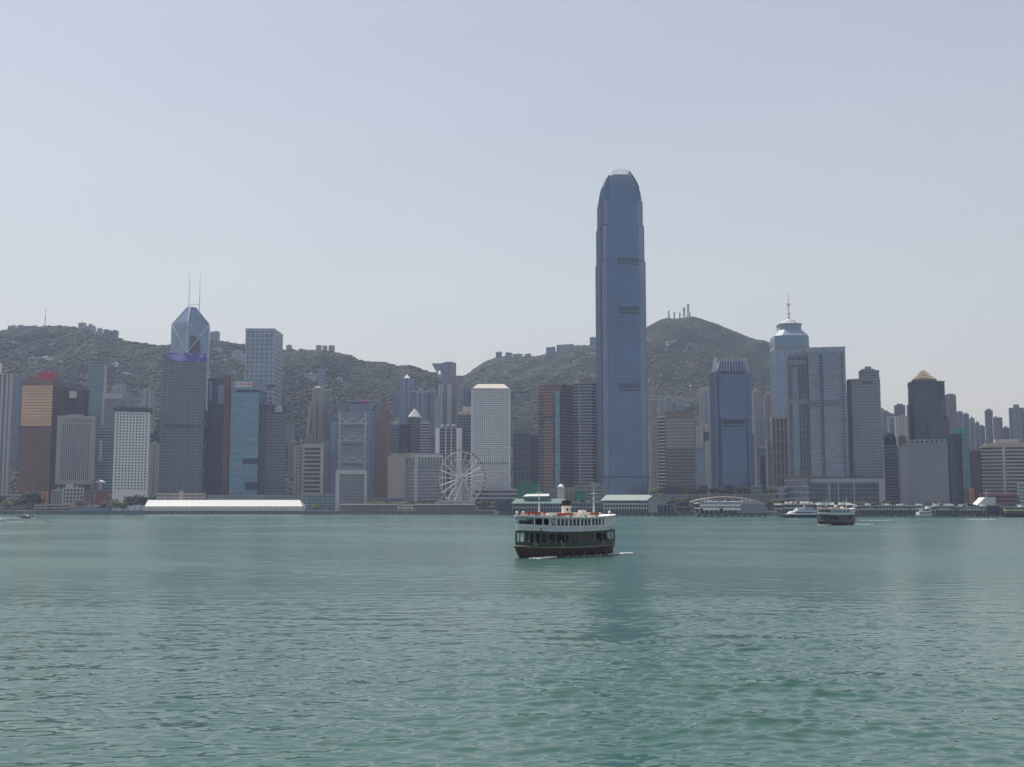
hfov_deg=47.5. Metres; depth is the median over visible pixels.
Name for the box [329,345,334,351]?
hillside house
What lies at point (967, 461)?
window frame
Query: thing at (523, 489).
netted scaffold
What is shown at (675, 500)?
broadleaf tree
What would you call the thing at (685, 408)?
window frame
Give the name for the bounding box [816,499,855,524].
ferry
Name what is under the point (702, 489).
roof pavilion
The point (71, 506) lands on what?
window frame
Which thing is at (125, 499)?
broadleaf tree
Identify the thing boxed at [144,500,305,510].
marquee tent
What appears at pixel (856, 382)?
window frame
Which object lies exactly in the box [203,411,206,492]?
office tower
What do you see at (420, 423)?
window frame
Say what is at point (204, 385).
window frame
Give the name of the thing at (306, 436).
window frame
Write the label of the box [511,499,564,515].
pier building
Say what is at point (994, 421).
window frame
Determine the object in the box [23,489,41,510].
broadleaf tree
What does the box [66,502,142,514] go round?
patrol ship
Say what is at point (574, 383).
window frame
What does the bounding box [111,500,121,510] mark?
broadleaf tree
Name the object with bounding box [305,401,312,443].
apartment tower
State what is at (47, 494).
window frame
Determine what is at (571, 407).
window frame
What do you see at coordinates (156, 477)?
window frame
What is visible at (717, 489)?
broadleaf tree
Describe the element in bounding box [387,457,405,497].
window frame
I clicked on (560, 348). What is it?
hillside house
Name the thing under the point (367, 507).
promenade shelter
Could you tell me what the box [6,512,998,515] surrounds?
quay
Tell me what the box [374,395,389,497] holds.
office tower
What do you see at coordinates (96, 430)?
window frame
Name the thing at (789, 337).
office tower
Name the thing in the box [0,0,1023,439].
sky
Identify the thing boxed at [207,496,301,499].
window frame
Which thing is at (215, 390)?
office tower
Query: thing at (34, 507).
window frame
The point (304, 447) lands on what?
window frame
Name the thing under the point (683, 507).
window frame
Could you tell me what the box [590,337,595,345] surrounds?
hillside house
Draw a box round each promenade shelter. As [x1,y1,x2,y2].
[340,504,396,510]
[414,504,474,510]
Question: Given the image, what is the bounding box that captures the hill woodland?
[0,316,985,494]
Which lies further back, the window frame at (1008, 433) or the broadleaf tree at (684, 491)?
the window frame at (1008, 433)
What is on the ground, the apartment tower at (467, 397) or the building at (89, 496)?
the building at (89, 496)
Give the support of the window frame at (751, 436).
in the apartment tower at (753, 456)
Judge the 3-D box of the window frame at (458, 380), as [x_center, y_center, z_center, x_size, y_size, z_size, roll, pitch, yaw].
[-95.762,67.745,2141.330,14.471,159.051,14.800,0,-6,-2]
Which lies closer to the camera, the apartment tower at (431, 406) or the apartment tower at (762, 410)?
the apartment tower at (762, 410)
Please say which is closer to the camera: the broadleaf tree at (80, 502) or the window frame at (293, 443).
the broadleaf tree at (80, 502)
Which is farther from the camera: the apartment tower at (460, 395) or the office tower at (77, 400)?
the apartment tower at (460, 395)
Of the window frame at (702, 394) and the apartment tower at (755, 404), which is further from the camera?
the apartment tower at (755, 404)
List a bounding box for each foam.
[533,556,556,558]
[859,520,891,520]
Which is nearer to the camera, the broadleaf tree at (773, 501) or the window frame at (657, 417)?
the broadleaf tree at (773, 501)
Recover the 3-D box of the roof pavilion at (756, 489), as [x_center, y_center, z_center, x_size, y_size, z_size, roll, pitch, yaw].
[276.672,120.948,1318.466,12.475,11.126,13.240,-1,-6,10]
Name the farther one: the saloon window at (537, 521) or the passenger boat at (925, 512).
the passenger boat at (925, 512)
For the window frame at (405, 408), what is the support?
in the apartment tower at (406, 395)
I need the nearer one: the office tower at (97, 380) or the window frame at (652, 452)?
the window frame at (652, 452)
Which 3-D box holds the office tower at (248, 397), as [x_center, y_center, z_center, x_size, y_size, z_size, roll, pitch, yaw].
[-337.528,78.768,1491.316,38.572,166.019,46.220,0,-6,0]
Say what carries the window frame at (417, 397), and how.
in the apartment tower at (420, 401)
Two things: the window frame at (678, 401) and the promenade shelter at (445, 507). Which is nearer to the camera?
the promenade shelter at (445, 507)
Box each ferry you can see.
[513,481,616,557]
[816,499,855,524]
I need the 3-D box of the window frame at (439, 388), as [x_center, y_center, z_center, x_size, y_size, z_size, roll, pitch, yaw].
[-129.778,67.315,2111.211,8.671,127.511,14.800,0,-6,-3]
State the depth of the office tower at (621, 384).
1416.18 m
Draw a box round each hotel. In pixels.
[387,453,411,497]
[405,453,442,509]
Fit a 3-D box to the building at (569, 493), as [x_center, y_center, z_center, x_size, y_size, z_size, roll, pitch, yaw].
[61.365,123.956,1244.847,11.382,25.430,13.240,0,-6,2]
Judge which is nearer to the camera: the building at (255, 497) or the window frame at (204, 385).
the building at (255, 497)
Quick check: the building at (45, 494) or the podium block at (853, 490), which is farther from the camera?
the building at (45, 494)
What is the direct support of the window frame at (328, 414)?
in the office tower at (329, 410)
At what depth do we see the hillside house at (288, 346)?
2670.77 m
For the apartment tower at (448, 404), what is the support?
on the hill
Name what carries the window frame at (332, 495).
in the building at (326, 502)
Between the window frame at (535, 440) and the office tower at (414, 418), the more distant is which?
the office tower at (414, 418)
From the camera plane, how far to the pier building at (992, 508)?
1060.29 m
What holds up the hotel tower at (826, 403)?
on the ground
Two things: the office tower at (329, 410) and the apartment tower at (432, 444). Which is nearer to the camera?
the office tower at (329, 410)
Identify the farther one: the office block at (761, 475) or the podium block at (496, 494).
the office block at (761, 475)
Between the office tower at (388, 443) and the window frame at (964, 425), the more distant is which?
the window frame at (964, 425)
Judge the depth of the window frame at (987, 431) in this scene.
1904.01 m
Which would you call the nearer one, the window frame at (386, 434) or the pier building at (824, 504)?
the pier building at (824, 504)
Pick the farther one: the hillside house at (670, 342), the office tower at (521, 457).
the hillside house at (670, 342)
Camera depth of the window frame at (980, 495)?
1301.60 m
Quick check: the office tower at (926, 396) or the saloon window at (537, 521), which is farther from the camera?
the office tower at (926, 396)
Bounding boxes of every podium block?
[472,486,516,509]
[768,485,786,510]
[784,475,809,501]
[809,477,884,504]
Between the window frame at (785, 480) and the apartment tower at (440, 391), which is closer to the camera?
the window frame at (785, 480)
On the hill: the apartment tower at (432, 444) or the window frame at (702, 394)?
the apartment tower at (432, 444)
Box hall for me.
[157,491,205,499]
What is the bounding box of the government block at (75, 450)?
[55,413,96,490]
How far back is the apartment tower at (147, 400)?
2061.17 m
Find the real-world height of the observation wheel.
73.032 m
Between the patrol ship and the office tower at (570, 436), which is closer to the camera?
the patrol ship
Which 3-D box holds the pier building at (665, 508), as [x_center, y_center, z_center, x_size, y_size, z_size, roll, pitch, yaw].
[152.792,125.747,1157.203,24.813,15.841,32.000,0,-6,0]
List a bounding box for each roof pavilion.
[663,486,681,493]
[699,485,707,493]
[724,485,733,493]
[750,485,761,493]
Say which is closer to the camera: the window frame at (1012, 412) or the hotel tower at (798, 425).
the hotel tower at (798, 425)
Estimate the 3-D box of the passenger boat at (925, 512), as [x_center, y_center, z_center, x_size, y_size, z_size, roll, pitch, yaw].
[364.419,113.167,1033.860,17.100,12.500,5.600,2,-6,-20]
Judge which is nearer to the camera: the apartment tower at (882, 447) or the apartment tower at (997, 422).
the apartment tower at (882, 447)
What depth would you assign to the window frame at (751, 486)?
1312.61 m
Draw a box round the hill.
[0,320,899,503]
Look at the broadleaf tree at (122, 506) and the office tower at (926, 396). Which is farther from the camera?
the office tower at (926, 396)
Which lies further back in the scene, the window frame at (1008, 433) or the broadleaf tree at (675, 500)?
the window frame at (1008, 433)
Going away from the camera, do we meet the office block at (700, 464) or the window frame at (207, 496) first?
the window frame at (207, 496)
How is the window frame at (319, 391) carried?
in the apartment tower at (317, 394)
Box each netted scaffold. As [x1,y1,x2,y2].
[517,482,539,498]
[575,488,585,503]
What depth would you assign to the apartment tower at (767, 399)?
1966.31 m
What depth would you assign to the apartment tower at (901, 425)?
1852.62 m
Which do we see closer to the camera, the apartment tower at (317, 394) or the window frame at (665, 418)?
the window frame at (665, 418)
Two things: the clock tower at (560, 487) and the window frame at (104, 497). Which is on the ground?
the clock tower at (560, 487)
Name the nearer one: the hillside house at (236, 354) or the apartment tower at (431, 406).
the apartment tower at (431, 406)
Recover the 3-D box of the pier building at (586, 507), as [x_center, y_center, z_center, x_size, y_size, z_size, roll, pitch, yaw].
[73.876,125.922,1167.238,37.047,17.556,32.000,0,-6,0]
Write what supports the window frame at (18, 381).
in the apartment tower at (16, 420)
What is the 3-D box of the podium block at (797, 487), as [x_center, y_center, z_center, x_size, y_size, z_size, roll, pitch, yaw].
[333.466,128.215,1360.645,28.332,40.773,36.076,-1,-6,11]
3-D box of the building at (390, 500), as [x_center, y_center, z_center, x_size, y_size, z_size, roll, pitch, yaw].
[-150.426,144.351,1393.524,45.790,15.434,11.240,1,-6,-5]
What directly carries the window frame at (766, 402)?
in the apartment tower at (767, 399)
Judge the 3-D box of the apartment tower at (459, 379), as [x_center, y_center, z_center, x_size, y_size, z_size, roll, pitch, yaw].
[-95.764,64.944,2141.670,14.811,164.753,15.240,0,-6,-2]
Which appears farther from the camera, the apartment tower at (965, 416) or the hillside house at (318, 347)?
the hillside house at (318, 347)
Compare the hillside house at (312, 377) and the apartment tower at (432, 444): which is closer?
the apartment tower at (432, 444)
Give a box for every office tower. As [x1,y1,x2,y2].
[17,372,65,509]
[64,388,89,415]
[87,364,106,426]
[93,425,114,494]
[101,392,123,426]
[158,353,206,492]
[171,280,209,410]
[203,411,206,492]
[205,378,223,485]
[221,375,231,494]
[229,380,266,494]
[244,328,282,403]
[263,404,286,494]
[322,438,329,493]
[324,398,333,493]
[330,396,374,497]
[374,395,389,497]
[386,433,391,497]
[390,421,398,452]
[399,424,407,452]
[408,409,421,452]
[420,421,430,452]
[456,406,470,500]
[471,384,510,499]
[512,432,529,496]
[538,383,567,496]
[567,385,573,486]
[573,378,596,484]
[595,169,648,495]
[665,410,695,493]
[710,356,751,493]
[770,297,808,415]
[883,432,898,504]
[906,370,948,442]
[927,419,949,495]
[953,429,963,505]
[960,431,970,503]
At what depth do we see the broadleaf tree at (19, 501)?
1351.82 m
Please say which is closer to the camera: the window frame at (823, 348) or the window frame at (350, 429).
the window frame at (823, 348)
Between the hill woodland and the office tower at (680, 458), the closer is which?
the office tower at (680, 458)
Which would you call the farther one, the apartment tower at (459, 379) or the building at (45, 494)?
the apartment tower at (459, 379)
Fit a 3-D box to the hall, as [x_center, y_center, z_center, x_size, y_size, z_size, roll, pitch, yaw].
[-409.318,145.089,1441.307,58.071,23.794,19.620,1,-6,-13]
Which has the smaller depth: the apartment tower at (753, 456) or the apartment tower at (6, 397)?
the apartment tower at (6, 397)
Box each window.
[69,391,76,397]
[232,353,240,360]
[533,518,554,525]
[546,348,554,356]
[557,519,599,525]
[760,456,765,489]
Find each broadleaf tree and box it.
[0,495,6,510]
[1,500,13,507]
[8,498,17,506]
[14,498,26,506]
[18,492,30,506]
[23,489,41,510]
[31,497,45,504]
[74,499,83,505]
[98,501,107,507]
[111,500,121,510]
[118,502,126,510]
[123,494,141,509]
[123,498,132,506]
[136,495,148,504]
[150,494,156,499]
[312,503,320,508]
[370,500,381,503]
[479,499,487,506]
[484,500,492,510]
[653,487,662,493]
[667,497,680,505]
[676,500,685,506]
[682,488,689,493]
[682,496,692,506]
[688,500,696,511]
[707,488,714,493]
[714,486,722,493]
[735,486,743,493]
[741,486,748,493]
[764,487,775,493]
[765,498,772,511]
[770,499,777,511]
[880,500,893,504]
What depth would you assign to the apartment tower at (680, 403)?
1987.95 m
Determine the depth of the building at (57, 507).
1355.97 m
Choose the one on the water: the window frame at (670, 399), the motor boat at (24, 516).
the motor boat at (24, 516)
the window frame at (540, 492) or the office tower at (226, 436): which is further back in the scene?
the office tower at (226, 436)
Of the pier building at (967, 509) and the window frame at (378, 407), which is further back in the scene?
the window frame at (378, 407)
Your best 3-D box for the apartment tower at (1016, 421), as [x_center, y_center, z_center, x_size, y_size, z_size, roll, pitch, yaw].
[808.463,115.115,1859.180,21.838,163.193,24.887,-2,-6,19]
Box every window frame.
[0,374,13,493]
[0,495,21,507]
[11,379,21,470]
[17,426,59,509]
[34,507,44,510]
[40,492,48,504]
[45,505,70,510]
[51,491,61,503]
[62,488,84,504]
[64,390,89,415]
[71,506,105,510]
[84,492,95,504]
[87,365,104,418]
[93,430,113,492]
[96,491,108,504]
[104,398,122,426]
[112,386,125,405]
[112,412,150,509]
[125,395,132,405]
[140,391,154,433]
[149,444,159,496]
[157,494,205,499]
[158,359,205,492]
[205,404,222,497]
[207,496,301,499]
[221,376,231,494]
[229,390,266,494]
[244,331,282,403]
[259,405,265,484]
[263,409,286,494]
[286,426,293,445]
[288,442,294,476]
[293,446,302,494]
[301,495,334,510]
[302,447,323,493]
[305,435,312,443]
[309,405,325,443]
[312,388,322,403]
[318,370,324,403]
[323,442,329,493]
[325,403,332,488]
[337,412,367,469]
[339,474,363,510]
[367,499,405,510]
[376,404,380,417]
[378,411,389,497]
[386,434,390,497]
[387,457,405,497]
[390,426,398,450]
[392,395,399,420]
[397,505,413,510]
[399,379,413,423]
[399,425,407,452]
[406,469,440,502]
[408,418,420,452]
[413,392,427,421]
[420,423,429,451]
[428,391,434,436]
[430,437,434,452]
[434,399,441,436]
[438,385,442,423]
[440,431,463,500]
[442,363,455,425]
[447,385,450,424]
[456,377,463,413]
[456,415,470,499]
[458,387,463,410]
[464,390,470,405]
[471,390,510,499]
[472,490,516,506]
[513,433,529,482]
[530,437,538,482]
[538,385,567,488]
[540,492,557,498]
[564,489,574,503]
[567,386,573,486]
[573,383,596,482]
[574,486,603,510]
[595,176,647,494]
[648,400,656,488]
[650,425,657,494]
[653,495,774,510]
[657,417,665,493]
[658,400,662,415]
[665,397,671,469]
[665,418,695,493]
[673,505,691,510]
[677,398,683,409]
[684,407,691,411]
[695,418,699,446]
[695,448,704,484]
[697,426,711,493]
[699,391,709,424]
[710,371,751,493]
[751,436,755,484]
[751,486,761,493]
[752,392,759,433]
[754,421,766,482]
[756,452,765,484]
[759,404,764,418]
[764,394,770,438]
[766,440,771,486]
[768,488,786,510]
[770,349,806,415]
[770,419,788,486]
[784,480,809,498]
[786,357,810,477]
[807,348,848,476]
[809,482,884,504]
[851,379,882,477]
[859,371,878,378]
[881,412,887,432]
[883,446,898,504]
[888,418,894,432]
[894,406,905,416]
[895,417,907,484]
[898,437,905,446]
[905,444,949,503]
[908,382,945,439]
[928,423,948,438]
[945,395,956,433]
[948,435,956,503]
[954,440,962,503]
[957,412,962,428]
[960,434,970,503]
[962,415,968,432]
[968,419,974,450]
[969,489,973,503]
[970,452,981,501]
[974,423,979,450]
[979,427,984,445]
[979,446,1023,496]
[980,495,1017,503]
[984,411,992,442]
[992,418,1002,439]
[1003,428,1009,438]
[1008,408,1023,442]
[1017,484,1023,504]
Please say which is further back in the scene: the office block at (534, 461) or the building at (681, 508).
the office block at (534, 461)
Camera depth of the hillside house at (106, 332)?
2645.31 m
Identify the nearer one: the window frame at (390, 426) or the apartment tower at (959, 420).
the window frame at (390, 426)
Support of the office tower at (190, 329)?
on the hill
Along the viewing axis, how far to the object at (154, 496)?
1547.37 m
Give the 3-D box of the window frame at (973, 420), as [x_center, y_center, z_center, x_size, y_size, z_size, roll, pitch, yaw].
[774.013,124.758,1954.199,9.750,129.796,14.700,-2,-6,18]
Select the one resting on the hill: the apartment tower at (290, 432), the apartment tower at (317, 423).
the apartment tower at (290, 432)
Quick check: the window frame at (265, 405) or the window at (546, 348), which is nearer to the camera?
the window frame at (265, 405)
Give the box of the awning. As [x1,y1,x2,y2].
[524,494,548,498]
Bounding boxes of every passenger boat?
[915,507,931,517]
[1003,505,1023,516]
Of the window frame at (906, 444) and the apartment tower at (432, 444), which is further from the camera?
the apartment tower at (432, 444)
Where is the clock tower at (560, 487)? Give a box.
[557,484,564,498]
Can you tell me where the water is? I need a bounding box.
[0,514,1023,766]
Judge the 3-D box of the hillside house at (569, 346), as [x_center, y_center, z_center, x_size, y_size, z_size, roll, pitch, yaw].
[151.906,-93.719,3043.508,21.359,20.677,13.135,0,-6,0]
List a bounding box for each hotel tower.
[786,350,810,500]
[807,346,848,477]
[846,378,882,477]
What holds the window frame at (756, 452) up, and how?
in the office block at (761, 475)
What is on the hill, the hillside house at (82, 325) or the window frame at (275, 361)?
the hillside house at (82, 325)
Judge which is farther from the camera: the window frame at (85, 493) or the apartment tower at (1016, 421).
the apartment tower at (1016, 421)
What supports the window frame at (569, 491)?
in the building at (569, 493)
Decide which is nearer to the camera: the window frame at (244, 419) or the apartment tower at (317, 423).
the window frame at (244, 419)
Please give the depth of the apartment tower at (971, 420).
1953.02 m
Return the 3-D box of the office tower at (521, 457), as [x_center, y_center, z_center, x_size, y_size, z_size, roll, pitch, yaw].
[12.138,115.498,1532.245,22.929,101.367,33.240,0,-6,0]
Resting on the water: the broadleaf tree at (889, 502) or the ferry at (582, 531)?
the ferry at (582, 531)
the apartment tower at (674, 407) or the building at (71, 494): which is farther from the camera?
the apartment tower at (674, 407)
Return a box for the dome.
[94,480,105,489]
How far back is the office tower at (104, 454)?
1607.94 m
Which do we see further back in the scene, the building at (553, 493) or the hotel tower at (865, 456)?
the hotel tower at (865, 456)
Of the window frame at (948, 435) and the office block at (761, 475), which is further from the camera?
the office block at (761, 475)
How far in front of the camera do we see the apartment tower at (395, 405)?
2187.85 m
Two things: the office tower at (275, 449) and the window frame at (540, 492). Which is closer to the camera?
the window frame at (540, 492)
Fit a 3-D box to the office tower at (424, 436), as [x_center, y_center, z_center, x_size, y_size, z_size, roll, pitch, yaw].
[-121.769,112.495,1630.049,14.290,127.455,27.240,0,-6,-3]
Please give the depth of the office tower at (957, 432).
1357.45 m
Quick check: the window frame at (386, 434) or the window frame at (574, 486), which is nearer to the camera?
the window frame at (574, 486)
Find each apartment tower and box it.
[0,363,13,493]
[11,377,21,470]
[112,383,125,405]
[125,393,132,405]
[140,389,154,433]
[149,440,159,496]
[286,422,293,445]
[288,440,294,477]
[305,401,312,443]
[309,402,325,443]
[312,386,322,403]
[318,368,324,403]
[376,402,380,417]
[392,393,399,420]
[399,375,413,423]
[413,388,427,421]
[428,389,434,436]
[430,436,434,452]
[434,397,441,436]
[438,384,442,423]
[442,357,455,425]
[447,384,451,424]
[456,375,463,413]
[458,384,463,410]
[464,389,470,405]
[648,398,656,488]
[650,423,657,495]
[658,396,662,415]
[664,396,671,469]
[672,403,676,411]
[677,396,683,409]
[684,405,691,411]
[695,416,699,446]
[696,424,711,493]
[699,388,709,424]
[751,433,755,484]
[752,390,759,433]
[754,418,766,482]
[759,402,764,419]
[764,392,770,438]
[858,366,878,378]
[881,410,887,434]
[882,429,883,477]
[888,416,894,433]
[894,404,905,416]
[894,414,907,484]
[897,435,905,446]
[945,394,956,433]
[957,411,962,429]
[962,413,968,432]
[968,415,974,450]
[974,421,979,450]
[979,425,984,445]
[984,409,992,442]
[992,416,1002,439]
[1003,426,1009,438]
[1008,404,1023,442]
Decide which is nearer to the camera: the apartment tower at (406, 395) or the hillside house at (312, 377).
the apartment tower at (406, 395)
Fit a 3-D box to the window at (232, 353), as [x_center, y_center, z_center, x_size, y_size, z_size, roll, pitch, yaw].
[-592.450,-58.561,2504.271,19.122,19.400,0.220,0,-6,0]
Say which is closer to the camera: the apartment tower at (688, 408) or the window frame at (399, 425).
the window frame at (399, 425)
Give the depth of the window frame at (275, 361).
1694.70 m
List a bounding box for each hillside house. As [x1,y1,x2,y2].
[37,356,53,360]
[78,322,86,328]
[88,323,92,331]
[92,325,95,335]
[97,328,102,335]
[103,329,109,337]
[110,330,118,339]
[210,331,219,340]
[232,350,242,360]
[240,354,244,363]
[286,344,291,349]
[305,373,316,381]
[316,345,321,349]
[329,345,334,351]
[496,351,501,356]
[499,372,511,377]
[546,347,554,356]
[556,344,565,353]
[566,344,573,348]
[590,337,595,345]
[666,340,676,345]
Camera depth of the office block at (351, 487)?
1394.33 m
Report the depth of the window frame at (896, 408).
1966.85 m
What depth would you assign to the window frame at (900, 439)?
1560.09 m
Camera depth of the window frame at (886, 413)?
1954.40 m
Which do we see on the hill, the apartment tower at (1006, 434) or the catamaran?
the apartment tower at (1006, 434)
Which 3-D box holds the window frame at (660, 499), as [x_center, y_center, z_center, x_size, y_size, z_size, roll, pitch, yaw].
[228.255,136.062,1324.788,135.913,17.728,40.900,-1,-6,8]
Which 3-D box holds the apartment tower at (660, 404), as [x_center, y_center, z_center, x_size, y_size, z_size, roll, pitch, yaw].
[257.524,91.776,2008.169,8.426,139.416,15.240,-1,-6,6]
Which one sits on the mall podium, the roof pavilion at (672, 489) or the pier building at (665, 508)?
the roof pavilion at (672, 489)
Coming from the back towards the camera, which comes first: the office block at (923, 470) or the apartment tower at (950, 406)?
the apartment tower at (950, 406)
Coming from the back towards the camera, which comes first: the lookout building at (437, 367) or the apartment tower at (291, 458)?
the lookout building at (437, 367)
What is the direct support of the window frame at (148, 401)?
in the apartment tower at (147, 400)
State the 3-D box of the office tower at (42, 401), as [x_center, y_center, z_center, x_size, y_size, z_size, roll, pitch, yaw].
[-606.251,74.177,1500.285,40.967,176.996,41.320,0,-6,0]
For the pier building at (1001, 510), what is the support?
in the water
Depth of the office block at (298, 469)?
1482.24 m
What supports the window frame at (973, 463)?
in the office block at (975, 468)
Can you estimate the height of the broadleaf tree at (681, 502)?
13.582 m
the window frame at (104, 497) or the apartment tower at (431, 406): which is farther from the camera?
the apartment tower at (431, 406)
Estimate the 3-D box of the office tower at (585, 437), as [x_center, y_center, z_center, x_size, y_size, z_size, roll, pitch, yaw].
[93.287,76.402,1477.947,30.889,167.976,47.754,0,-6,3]
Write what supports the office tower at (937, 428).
on the ground
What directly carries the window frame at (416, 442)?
in the office tower at (414, 418)
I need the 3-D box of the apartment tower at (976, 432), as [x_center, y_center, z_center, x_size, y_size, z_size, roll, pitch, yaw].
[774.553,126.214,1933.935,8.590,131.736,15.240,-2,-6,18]
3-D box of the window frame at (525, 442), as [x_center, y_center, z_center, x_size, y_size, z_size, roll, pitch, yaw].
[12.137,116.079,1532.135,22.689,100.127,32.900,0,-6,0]
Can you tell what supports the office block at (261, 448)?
on the ground
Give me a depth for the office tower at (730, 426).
1484.99 m
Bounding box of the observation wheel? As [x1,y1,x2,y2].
[436,449,484,510]
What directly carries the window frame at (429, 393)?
in the apartment tower at (431, 406)
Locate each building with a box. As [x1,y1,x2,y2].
[0,494,21,509]
[34,505,44,510]
[40,491,48,504]
[45,504,71,510]
[51,486,61,503]
[62,484,84,504]
[71,505,108,510]
[84,489,95,504]
[95,490,108,504]
[207,494,301,499]
[301,494,334,510]
[367,498,405,510]
[397,504,413,510]
[432,363,441,374]
[437,501,472,510]
[495,501,512,510]
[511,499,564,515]
[539,489,557,498]
[564,487,574,503]
[571,500,603,513]
[574,483,604,510]
[601,495,657,515]
[656,502,678,515]
[658,501,691,510]
[689,496,766,516]
[774,501,817,516]
[815,502,856,515]
[851,503,928,516]
[929,503,956,516]
[953,504,987,516]
[973,490,999,516]
[994,505,1017,516]
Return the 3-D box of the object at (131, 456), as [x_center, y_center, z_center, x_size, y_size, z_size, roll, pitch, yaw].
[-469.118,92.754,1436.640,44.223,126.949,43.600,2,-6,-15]
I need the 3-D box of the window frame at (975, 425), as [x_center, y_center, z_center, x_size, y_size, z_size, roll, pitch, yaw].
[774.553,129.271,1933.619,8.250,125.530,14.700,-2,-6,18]
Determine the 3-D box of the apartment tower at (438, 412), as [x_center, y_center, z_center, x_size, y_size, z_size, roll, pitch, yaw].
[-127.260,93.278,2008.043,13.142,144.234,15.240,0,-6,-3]
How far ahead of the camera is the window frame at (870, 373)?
1509.51 m
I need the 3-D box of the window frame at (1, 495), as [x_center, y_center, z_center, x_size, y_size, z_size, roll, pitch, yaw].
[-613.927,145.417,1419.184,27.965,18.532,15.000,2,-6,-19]
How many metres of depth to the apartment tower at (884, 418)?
1954.68 m
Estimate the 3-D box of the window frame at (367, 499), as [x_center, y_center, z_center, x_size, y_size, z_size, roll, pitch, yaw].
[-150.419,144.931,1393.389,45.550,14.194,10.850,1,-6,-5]
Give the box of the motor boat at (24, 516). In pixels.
[16,514,33,517]
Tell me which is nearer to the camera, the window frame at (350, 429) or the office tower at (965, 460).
the office tower at (965, 460)
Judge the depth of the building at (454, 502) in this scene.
1344.66 m
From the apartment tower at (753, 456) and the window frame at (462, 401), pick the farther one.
the window frame at (462, 401)
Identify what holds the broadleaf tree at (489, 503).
on the ground
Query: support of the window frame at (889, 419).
in the apartment tower at (891, 423)
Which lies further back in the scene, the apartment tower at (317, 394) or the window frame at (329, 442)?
the apartment tower at (317, 394)
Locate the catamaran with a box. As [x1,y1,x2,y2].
[782,506,816,517]
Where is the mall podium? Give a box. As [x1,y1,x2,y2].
[652,494,774,510]
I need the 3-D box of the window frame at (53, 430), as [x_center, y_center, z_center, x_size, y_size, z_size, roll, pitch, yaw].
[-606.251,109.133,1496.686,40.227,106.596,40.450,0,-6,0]
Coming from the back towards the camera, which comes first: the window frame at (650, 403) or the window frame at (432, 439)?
the window frame at (650, 403)
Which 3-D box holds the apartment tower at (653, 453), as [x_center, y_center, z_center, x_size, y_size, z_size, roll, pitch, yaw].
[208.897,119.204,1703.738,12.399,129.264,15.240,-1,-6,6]
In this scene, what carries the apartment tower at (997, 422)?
on the hill
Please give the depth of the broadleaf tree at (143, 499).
1360.74 m
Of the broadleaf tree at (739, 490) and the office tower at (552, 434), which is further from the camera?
the office tower at (552, 434)
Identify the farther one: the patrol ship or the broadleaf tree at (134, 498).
the broadleaf tree at (134, 498)
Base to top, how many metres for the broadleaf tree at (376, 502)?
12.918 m
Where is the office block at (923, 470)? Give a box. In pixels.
[898,439,949,504]
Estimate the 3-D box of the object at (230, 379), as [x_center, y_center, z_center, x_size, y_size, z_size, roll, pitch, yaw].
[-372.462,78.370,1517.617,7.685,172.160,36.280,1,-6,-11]
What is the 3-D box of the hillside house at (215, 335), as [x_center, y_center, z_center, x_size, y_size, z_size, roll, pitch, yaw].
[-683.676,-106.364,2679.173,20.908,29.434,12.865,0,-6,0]
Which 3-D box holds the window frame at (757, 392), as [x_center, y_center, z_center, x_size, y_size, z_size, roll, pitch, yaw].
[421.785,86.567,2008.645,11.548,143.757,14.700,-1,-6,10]
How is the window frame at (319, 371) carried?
in the apartment tower at (321, 377)
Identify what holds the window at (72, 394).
in the office tower at (77, 400)
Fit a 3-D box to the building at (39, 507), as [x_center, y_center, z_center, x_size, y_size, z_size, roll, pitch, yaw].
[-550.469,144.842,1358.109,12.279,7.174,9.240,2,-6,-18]
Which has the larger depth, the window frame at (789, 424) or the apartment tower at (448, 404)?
the apartment tower at (448, 404)
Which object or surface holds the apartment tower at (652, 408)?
on the hill
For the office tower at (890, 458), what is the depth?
1416.99 m
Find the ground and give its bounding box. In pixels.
[0,510,776,511]
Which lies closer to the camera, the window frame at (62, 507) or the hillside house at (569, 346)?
the window frame at (62, 507)
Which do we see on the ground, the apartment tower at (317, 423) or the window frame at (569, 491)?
the apartment tower at (317, 423)
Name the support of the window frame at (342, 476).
in the office block at (351, 487)
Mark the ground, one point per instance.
(143, 510)
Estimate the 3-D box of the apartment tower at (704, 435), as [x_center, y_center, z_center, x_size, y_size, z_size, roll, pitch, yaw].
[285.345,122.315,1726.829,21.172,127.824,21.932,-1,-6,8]
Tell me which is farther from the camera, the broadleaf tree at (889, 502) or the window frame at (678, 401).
the window frame at (678, 401)
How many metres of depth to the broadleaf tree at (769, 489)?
1313.96 m
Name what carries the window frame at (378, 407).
in the apartment tower at (378, 406)
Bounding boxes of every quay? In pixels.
[0,511,1003,515]
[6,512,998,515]
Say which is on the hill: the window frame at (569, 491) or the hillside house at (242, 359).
the hillside house at (242, 359)
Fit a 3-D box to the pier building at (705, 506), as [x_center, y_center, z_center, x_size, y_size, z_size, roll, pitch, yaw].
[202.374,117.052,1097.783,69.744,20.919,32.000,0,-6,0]
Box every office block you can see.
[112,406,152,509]
[205,403,223,499]
[258,403,265,494]
[293,445,302,494]
[302,443,323,493]
[335,470,366,510]
[435,424,463,500]
[530,434,538,482]
[657,416,665,493]
[695,445,704,493]
[755,447,766,489]
[766,439,771,486]
[770,416,788,486]
[898,439,949,504]
[947,434,956,505]
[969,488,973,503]
[970,449,981,501]
[979,439,1023,502]
[979,494,1017,505]
[1017,483,1023,504]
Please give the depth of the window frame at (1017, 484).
1295.57 m

